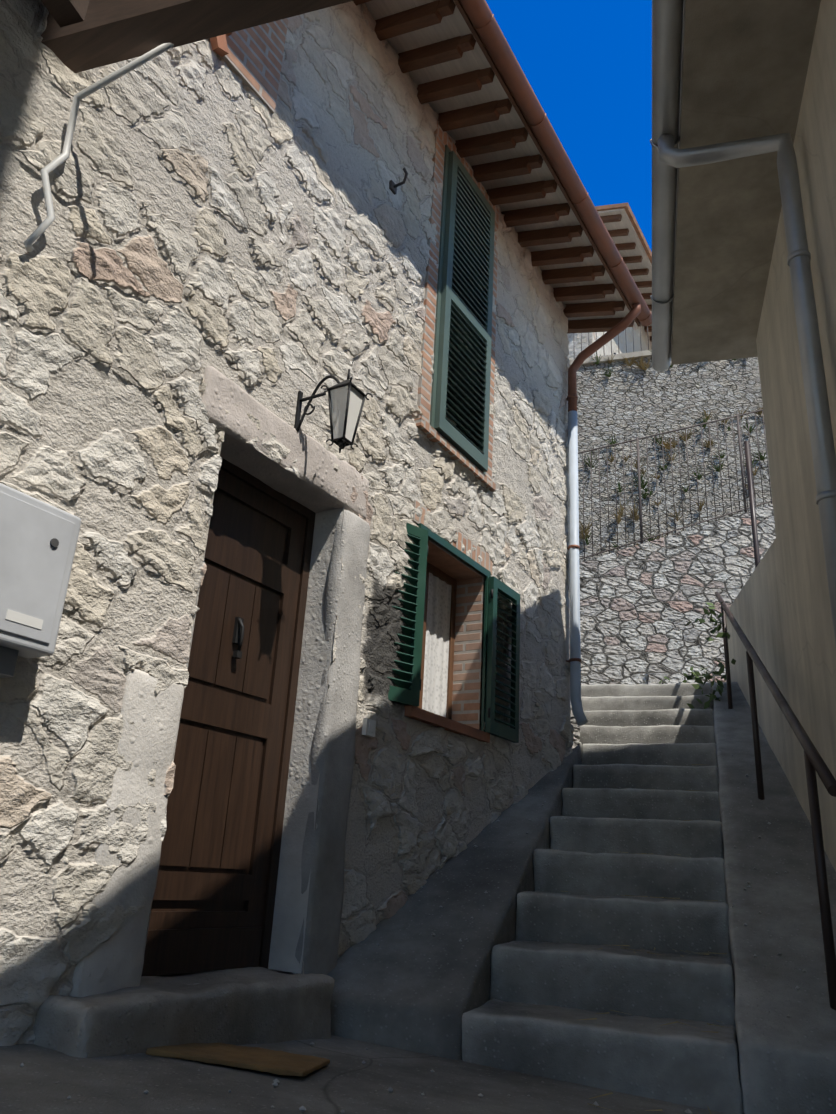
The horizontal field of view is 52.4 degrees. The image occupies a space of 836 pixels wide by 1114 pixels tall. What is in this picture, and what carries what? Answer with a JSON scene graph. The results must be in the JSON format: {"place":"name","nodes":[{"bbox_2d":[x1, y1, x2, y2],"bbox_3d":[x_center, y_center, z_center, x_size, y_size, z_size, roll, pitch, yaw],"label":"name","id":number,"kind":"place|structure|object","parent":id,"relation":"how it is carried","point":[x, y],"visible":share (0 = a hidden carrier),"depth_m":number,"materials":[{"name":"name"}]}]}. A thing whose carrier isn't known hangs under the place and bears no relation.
{"place":"outdoors","nodes":[
{"label":"outdoors","id":0,"kind":"place"},
{"bbox_2d":[50,538,58,546],"bbox_3d":[-1.133,-0.044,2.647,0.006,0.027,0.028,-9,-24,30],"label":"lock","id":1,"kind":"object","parent":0,"point":[54,542],"visible":1,"depth_m":2.64,"materials":[{"name":"grey metal"}]},
{"bbox_2d":[69,669,183,996],"bbox_3d":[-1.014,1.044,2.910,0.096,1.302,0.289,-9,-24,30],"label":"door jamb slab","id":2,"kind":"structure","parent":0,"point":[115,961],"depth_m":2.94,"materials":[{"name":"grey stone"}]},
{"bbox_2d":[141,457,315,975],"bbox_3d":[-0.843,0.631,3.693,0.070,2.140,0.880,-9,-24,30],"label":"wooden door","id":3,"kind":"structure","parent":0,"point":[213,903],"depth_m":3.70,"materials":[{"name":"brown wood"}]},
{"bbox_2d":[232,617,244,658],"bbox_3d":[-0.792,0.357,3.772,0.048,0.185,0.038,-9,-24,30],"label":"door knocker","id":4,"kind":"object","parent":3,"relation":"attached to","point":[238,633],"depth_m":3.77,"materials":[{"name":"black metal"}]},
{"bbox_2d":[144,444,343,973],"bbox_3d":[-0.791,0.623,3.663,0.312,2.140,0.880,-9,-24,30],"label":"door surround","id":5,"kind":"object","parent":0,"point":[290,907],"visible":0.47,"depth_m":3.91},
{"bbox_2d":[217,18,288,113],"bbox_3d":[-0.783,-2.971,4.344,0.030,1.500,0.380,-9,-24,30],"label":"window surround","id":6,"kind":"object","parent":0,"point":[253,58],"depth_m":4.18,"materials":[{"name":"orange brick"}]},
{"bbox_2d":[210,33,231,56],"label":"brick pier tiles","id":7,"kind":"object","parent":6,"relation":"attached to","point":[219,45],"visible":0.27,"depth_m":3.90,"materials":[{"name":"orange brick"}]},
{"bbox_2d":[201,366,368,518],"bbox_3d":[-0.706,-0.478,4.099,0.339,0.265,1.232,-9,-24,30],"label":"door lintel","id":8,"kind":"structure","parent":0,"point":[326,487],"depth_m":3.98,"materials":[{"name":"beige stone"}]},
{"bbox_2d":[0,0,573,1045],"label":"stone wall","id":9,"kind":"structure","parent":0,"point":[210,208],"depth_m":3.75,"materials":[{"name":"beige stone"}]},
{"bbox_2d":[427,538,484,729],"bbox_3d":[0.081,0.493,5.181,0.292,1.020,0.820,-9,-24,30],"label":"window reveal","id":10,"kind":"object","parent":9,"relation":"in","point":[467,682],"visible":0.2,"depth_m":5.48,"materials":[{"name":"orange brick"}]},
{"bbox_2d":[292,510,369,974],"bbox_3d":[-0.402,0.907,3.998,0.111,2.394,0.265,-9,-24,30],"label":"door jamb","id":11,"kind":"structure","parent":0,"point":[332,752],"depth_m":3.94,"materials":[{"name":"grey stone"}]},
{"bbox_2d":[0,1035,727,1113],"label":"ground pavement","id":12,"kind":"structure","parent":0,"point":[347,1080],"depth_m":2.44,"materials":[{"name":"grey concrete"}]},
{"bbox_2d":[146,1043,329,1076],"bbox_3d":[-0.560,1.588,2.703,0.503,0.059,0.346,0,-21,9],"label":"coir doormat","id":13,"kind":"object","parent":12,"relation":"on","point":[267,1060],"visible":0.94,"depth_m":2.63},
{"bbox_2d":[269,969,291,973],"bbox_3d":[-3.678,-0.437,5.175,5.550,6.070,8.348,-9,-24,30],"label":"threshold","id":14,"kind":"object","parent":12,"relation":"on","point":[282,971],"depth_m":4.13,"materials":[{"name":"grey stone"}]},
{"bbox_2d":[0,483,80,657],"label":"utility box","id":15,"kind":"object","parent":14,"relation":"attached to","point":[28,647],"visible":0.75,"depth_m":2.61,"materials":[{"name":"grey metal"}]},
{"bbox_2d":[0,646,18,677],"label":"utility box","id":16,"kind":"object","parent":15,"relation":"attached to","point":[8,658],"visible":1,"depth_m":2.52,"materials":[{"name":"grey metal"}]},
{"bbox_2d":[5,609,42,629],"bbox_3d":[-1.169,0.186,2.525,0.002,0.030,0.120,-9,-24,30],"label":"label","id":17,"kind":"object","parent":15,"relation":"attached to","point":[24,619],"visible":1,"depth_m":2.52,"materials":[{"name":"white paper"}]},
{"bbox_2d":[0,491,74,643],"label":"meter box door","id":18,"kind":"structure","parent":15,"relation":"attached to","point":[33,562],"depth_m":2.57,"materials":[{"name":"grey metal"}]},
{"bbox_2d":[23,43,173,251],"bbox_3d":[-1.084,-1.439,2.970,0.447,0.865,0.096,-2,-21,13],"label":"white cable","id":19,"kind":"object","parent":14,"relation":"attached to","point":[42,227],"visible":0.9,"depth_m":3.04,"materials":[{"name":"plastic"}]},
{"bbox_2d":[33,966,333,1057],"bbox_3d":[-0.874,1.704,3.018,0.541,0.388,1.267,-9,-24,30],"label":"doorstep","id":20,"kind":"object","parent":14,"relation":"attached to","point":[249,1005],"depth_m":2.84,"materials":[{"name":"grey stone"}]},
{"bbox_2d":[41,0,353,72],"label":"wing eave beams","id":21,"kind":"structure","parent":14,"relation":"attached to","point":[77,36],"depth_m":2.98,"materials":[{"name":"brown wood"}]},
{"bbox_2d":[294,369,372,452],"bbox_3d":[-0.422,-0.677,3.985,0.379,0.416,0.179,-9,-24,30],"label":"wall lantern","id":22,"kind":"object","parent":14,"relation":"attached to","point":[341,444],"visible":0.83,"depth_m":3.94,"materials":[{"name":"black metal"}]},
{"bbox_2d":[330,385,362,443],"bbox_3d":[-0.338,-0.645,3.918,0.112,0.260,0.112,-9,-24,30],"label":"lantern glass","id":23,"kind":"object","parent":22,"relation":"attached to","point":[338,400],"visible":0.8,"depth_m":3.90,"materials":[{"name":"white glass"}]},
{"bbox_2d":[362,718,375,736],"bbox_3d":[-0.239,0.843,4.192,0.030,0.080,0.080,-9,-24,30],"label":"doorbell plate","id":24,"kind":"object","parent":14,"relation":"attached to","point":[368,727],"visible":0.93,"depth_m":4.17,"materials":[{"name":"white plastic"}]},
{"bbox_2d":[389,167,407,194],"bbox_3d":[-0.119,-2.300,5.201,0.147,0.097,0.065,-15,-27,40],"label":"wall hook","id":25,"kind":"object","parent":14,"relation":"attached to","point":[393,186],"visible":1,"depth_m":5.20,"materials":[{"name":"black metal"}]},
{"bbox_2d":[418,562,456,718],"bbox_3d":[0.010,0.505,5.223,0.045,1.020,0.820,-9,-24,30],"label":"window frame","id":26,"kind":"object","parent":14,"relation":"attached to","point":[441,575],"visible":0.21,"depth_m":5.46,"materials":[{"name":"brown wood"}]},
{"bbox_2d":[422,573,450,716],"bbox_3d":[0.009,0.505,5.223,0.012,0.920,0.720,-9,-24,30],"label":"curtain","id":27,"kind":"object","parent":26,"relation":"attached to","point":[434,700],"depth_m":5.40,"materials":[{"name":"white fabric"}]},
{"bbox_2d":[404,705,489,742],"bbox_3d":[0.075,0.992,4.980,0.305,0.055,0.940,-9,-24,30],"label":"window sill","id":28,"kind":"structure","parent":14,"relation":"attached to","point":[427,717],"depth_m":4.83,"materials":[{"name":"ceramic"}]},
{"bbox_2d":[412,500,492,574],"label":"brick lintel","id":29,"kind":"structure","parent":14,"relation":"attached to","point":[486,562],"depth_m":5.45,"materials":[{"name":"orange brick"}]},
{"bbox_2d":[387,523,519,742],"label":"window shutters","id":30,"kind":"object","parent":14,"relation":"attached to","point":[407,692],"depth_m":5.30,"materials":[{"name":"green wood"}]},
{"bbox_2d":[420,546,492,717],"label":"shutter hinges","id":31,"kind":"object","parent":30,"relation":"attached to","point":[491,597],"depth_m":5.27,"materials":[{"name":"metal"}]},
{"bbox_2d":[414,120,498,491],"bbox_3d":[0.316,-1.756,5.905,0.070,2.440,1.020,-9,-24,30],"label":"window surround","id":32,"kind":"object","parent":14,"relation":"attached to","point":[431,432],"depth_m":5.62,"materials":[{"name":"grey stone"}]},
{"bbox_2d":[430,144,494,474],"bbox_3d":[0.333,-1.727,5.882,0.074,2.270,0.740,-9,-24,30],"label":"shutter window","id":33,"kind":"structure","parent":32,"relation":"attached to","point":[465,272],"depth_m":5.81,"materials":[{"name":"green wood"}]},
{"bbox_2d":[416,133,497,479],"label":"window jambs","id":34,"kind":"structure","parent":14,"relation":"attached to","point":[425,378],"depth_m":5.59,"materials":[{"name":"orange brick"}]},
{"bbox_2d":[446,309,481,446],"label":"shutter slats","id":35,"kind":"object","parent":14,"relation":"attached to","point":[461,423],"depth_m":5.71,"materials":[{"name":"black"}]},
{"bbox_2d":[353,0,633,333],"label":"roof rafters","id":36,"kind":"object","parent":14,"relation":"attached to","point":[416,18],"visible":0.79,"depth_m":6.19,"materials":[{"name":"brown wood"}]},
{"bbox_2d":[365,0,634,321],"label":"roof soffit planks","id":37,"kind":"object","parent":36,"relation":"on","point":[454,24],"depth_m":5.92,"materials":[{"name":"beige wood"}]},
{"bbox_2d":[453,0,640,326],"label":"roof fascia","id":38,"kind":"structure","parent":37,"relation":"attached to","point":[513,101],"depth_m":5.92,"materials":[{"name":"brown wood"}]},
{"bbox_2d":[459,0,651,325],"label":"roof gutter","id":39,"kind":"object","parent":38,"relation":"attached to","point":[494,40],"visible":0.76,"depth_m":5.88,"materials":[{"name":"orange metal"}]},
{"bbox_2d":[473,14,650,320],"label":"gutter brackets","id":40,"kind":"object","parent":39,"relation":"on","point":[538,124],"visible":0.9,"depth_m":5.74,"materials":[{"name":"orange metal"}]},
{"bbox_2d":[568,303,640,411],"bbox_3d":[1.636,-1.738,7.451,0.680,0.932,0.080,-9,-24,30],"label":"copper downpipe","id":41,"kind":"object","parent":39,"relation":"attached to","point":[609,335],"visible":0.98,"depth_m":7.48,"materials":[{"name":"brown metal"}]},
{"bbox_2d":[566,394,581,662],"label":"downspout brackets","id":42,"kind":"object","parent":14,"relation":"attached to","point":[568,548],"visible":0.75,"depth_m":6.95,"materials":[{"name":"orange metal"}]},
{"bbox_2d":[568,410,587,725],"bbox_3d":[1.302,0.010,6.947,0.135,2.727,0.084,-9,-24,30],"label":"drainpipe","id":43,"kind":"object","parent":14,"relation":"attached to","point":[575,652],"visible":0.94,"depth_m":6.88,"materials":[{"name":"grey metal"}]},
{"bbox_2d":[20,755,806,1113],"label":"pebbles","id":44,"kind":"object","parent":12,"relation":"on","point":[390,1089],"visible":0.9,"depth_m":2.92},
{"bbox_2d":[327,742,581,1059],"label":"concrete ramp","id":45,"kind":"structure","parent":12,"relation":"on","point":[397,987],"depth_m":3.85,"materials":[{"name":"concrete"}]},
{"bbox_2d":[570,700,579,748],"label":"stair side wall","id":46,"kind":"structure","parent":12,"relation":"on","point":[576,733],"depth_m":6.84,"materials":[{"name":"stone"}]},
{"bbox_2d":[462,683,742,1113],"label":"concrete stairs","id":47,"kind":"structure","parent":12,"relation":"on","point":[557,974],"depth_m":4.02,"materials":[{"name":"grey concrete"}]},
{"bbox_2d":[569,504,775,684],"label":"stone retaining wall","id":48,"kind":"structure","parent":12,"relation":"on","point":[642,605],"depth_m":10.93,"materials":[{"name":"grey stone"}]},
{"bbox_2d":[578,409,771,560],"bbox_3d":[2.954,-0.778,11.519,7.283,4.268,0.031,4,-21,-1],"label":"iron fence","id":49,"kind":"object","parent":48,"relation":"on","point":[746,507],"visible":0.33,"depth_m":11.64,"materials":[{"name":"black metal"}]},
{"bbox_2d":[712,682,835,1113],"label":"concrete ramp","id":50,"kind":"structure","parent":12,"relation":"on","point":[787,1065],"depth_m":3.70,"materials":[{"name":"grey concrete"}]},
{"bbox_2d":[756,0,835,870],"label":"house walls","id":51,"kind":"structure","parent":12,"relation":"on","point":[810,639],"depth_m":4.50,"materials":[{"name":"beige paint"}]},
{"bbox_2d":[671,0,820,364],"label":"roof soffit","id":52,"kind":"structure","parent":51,"relation":"attached to","point":[744,66],"depth_m":4.69,"materials":[{"name":"beige paint"}]},
{"bbox_2d":[652,0,682,370],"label":"rain gutter","id":53,"kind":"object","parent":52,"relation":"attached to","point":[667,21],"visible":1,"depth_m":4.76,"materials":[{"name":"grey metal"}]},
{"bbox_2d":[650,135,679,304],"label":"pipe brackets","id":54,"kind":"object","parent":53,"relation":"on","point":[656,147],"visible":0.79,"depth_m":5.79,"materials":[{"name":"grey metal"}]},
{"bbox_2d":[657,133,835,645],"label":"downpipe","id":55,"kind":"object","parent":51,"relation":"attached to","point":[819,419],"visible":0.98,"depth_m":3.91,"materials":[{"name":"grey metal"}]},
{"bbox_2d":[787,249,835,504],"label":"pipe brackets","id":56,"kind":"object","parent":51,"relation":"attached to","point":[827,493],"visible":0.58,"depth_m":3.99,"materials":[{"name":"metal"}]},
{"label":"stairs","id":57,"kind":"object","parent":12,"relation":"on","visible":0},
{"bbox_2d":[659,601,735,708],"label":"stair weeds","id":58,"kind":"object","parent":57,"relation":"on","point":[708,676],"visible":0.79,"depth_m":7.72,"materials":[{"name":"green plant"}]},
{"bbox_2d":[744,441,759,568],"bbox_3d":[3.904,0.125,9.749,0.057,3.260,0.060,-9,-24,30],"label":"landing pole","id":59,"kind":"object","parent":57,"relation":"on","point":[752,504],"visible":0.41,"depth_m":10.01,"materials":[{"name":"grey metal"}]},
{"bbox_2d":[715,591,835,1009],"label":"handrail","id":60,"kind":"object","parent":57,"relation":"on","point":[814,762],"visible":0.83,"depth_m":3.42,"materials":[{"name":"black metal"}]},
{"bbox_2d":[564,332,569,711],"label":"house end wall","id":61,"kind":"structure","parent":0,"point":[568,592],"depth_m":6.90,"materials":[{"name":"beige stone"}]},
{"bbox_2d":[485,0,651,251],"label":"sky","id":62,"kind":"structure","parent":0,"point":[587,64],"materials":[{"name":"blue"}]},
{"bbox_2d":[576,357,772,562],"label":"retaining wall","id":63,"kind":"structure","parent":0,"point":[623,403],"depth_m":13.77,"materials":[{"name":"grey stone"}]},
{"bbox_2d":[567,322,651,359],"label":"house walls","id":64,"kind":"structure","parent":63,"relation":"on","point":[574,344],"depth_m":17.96,"materials":[{"name":"white paint"}]},
{"bbox_2d":[600,214,651,341],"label":"roof rafters","id":65,"kind":"object","parent":64,"relation":"attached to","point":[624,246],"visible":0.06,"depth_m":17.90,"materials":[{"name":"brown wood"}]},
{"bbox_2d":[597,208,651,335],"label":"roof eaves","id":66,"kind":"object","parent":65,"relation":"on","point":[632,236],"visible":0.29,"depth_m":17.65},
{"bbox_2d":[595,203,651,263],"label":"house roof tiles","id":67,"kind":"object","parent":66,"relation":"on","point":[631,216],"visible":0.14,"depth_m":16.94,"materials":[{"name":"orange tile"}]},
{"bbox_2d":[570,350,651,365],"bbox_3d":[3.785,-3.313,14.513,9.613,2.246,0.523,4,-21,-1],"label":"ledge","id":68,"kind":"object","parent":63,"relation":"on","point":[628,356],"visible":0.11,"depth_m":14.24,"materials":[{"name":"grey concrete"}]},
{"bbox_2d":[573,326,648,358],"bbox_3d":[3.776,-3.612,14.554,9.422,2.635,0.028,4,-21,-1],"label":"fence","id":69,"kind":"object","parent":63,"relation":"on","point":[618,341],"depth_m":14.56,"materials":[{"name":"metal"}]},
{"bbox_2d":[579,348,766,547],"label":"wall weeds","id":70,"kind":"object","parent":63,"relation":"attached to","point":[643,485],"visible":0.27,"depth_m":13.56,"materials":[{"name":"green plant"}]},
{"bbox_2d":[726,539,803,809],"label":"low wall","id":71,"kind":"structure","parent":0,"point":[756,609],"depth_m":6.13,"materials":[{"name":"grey concrete"}]}
]}

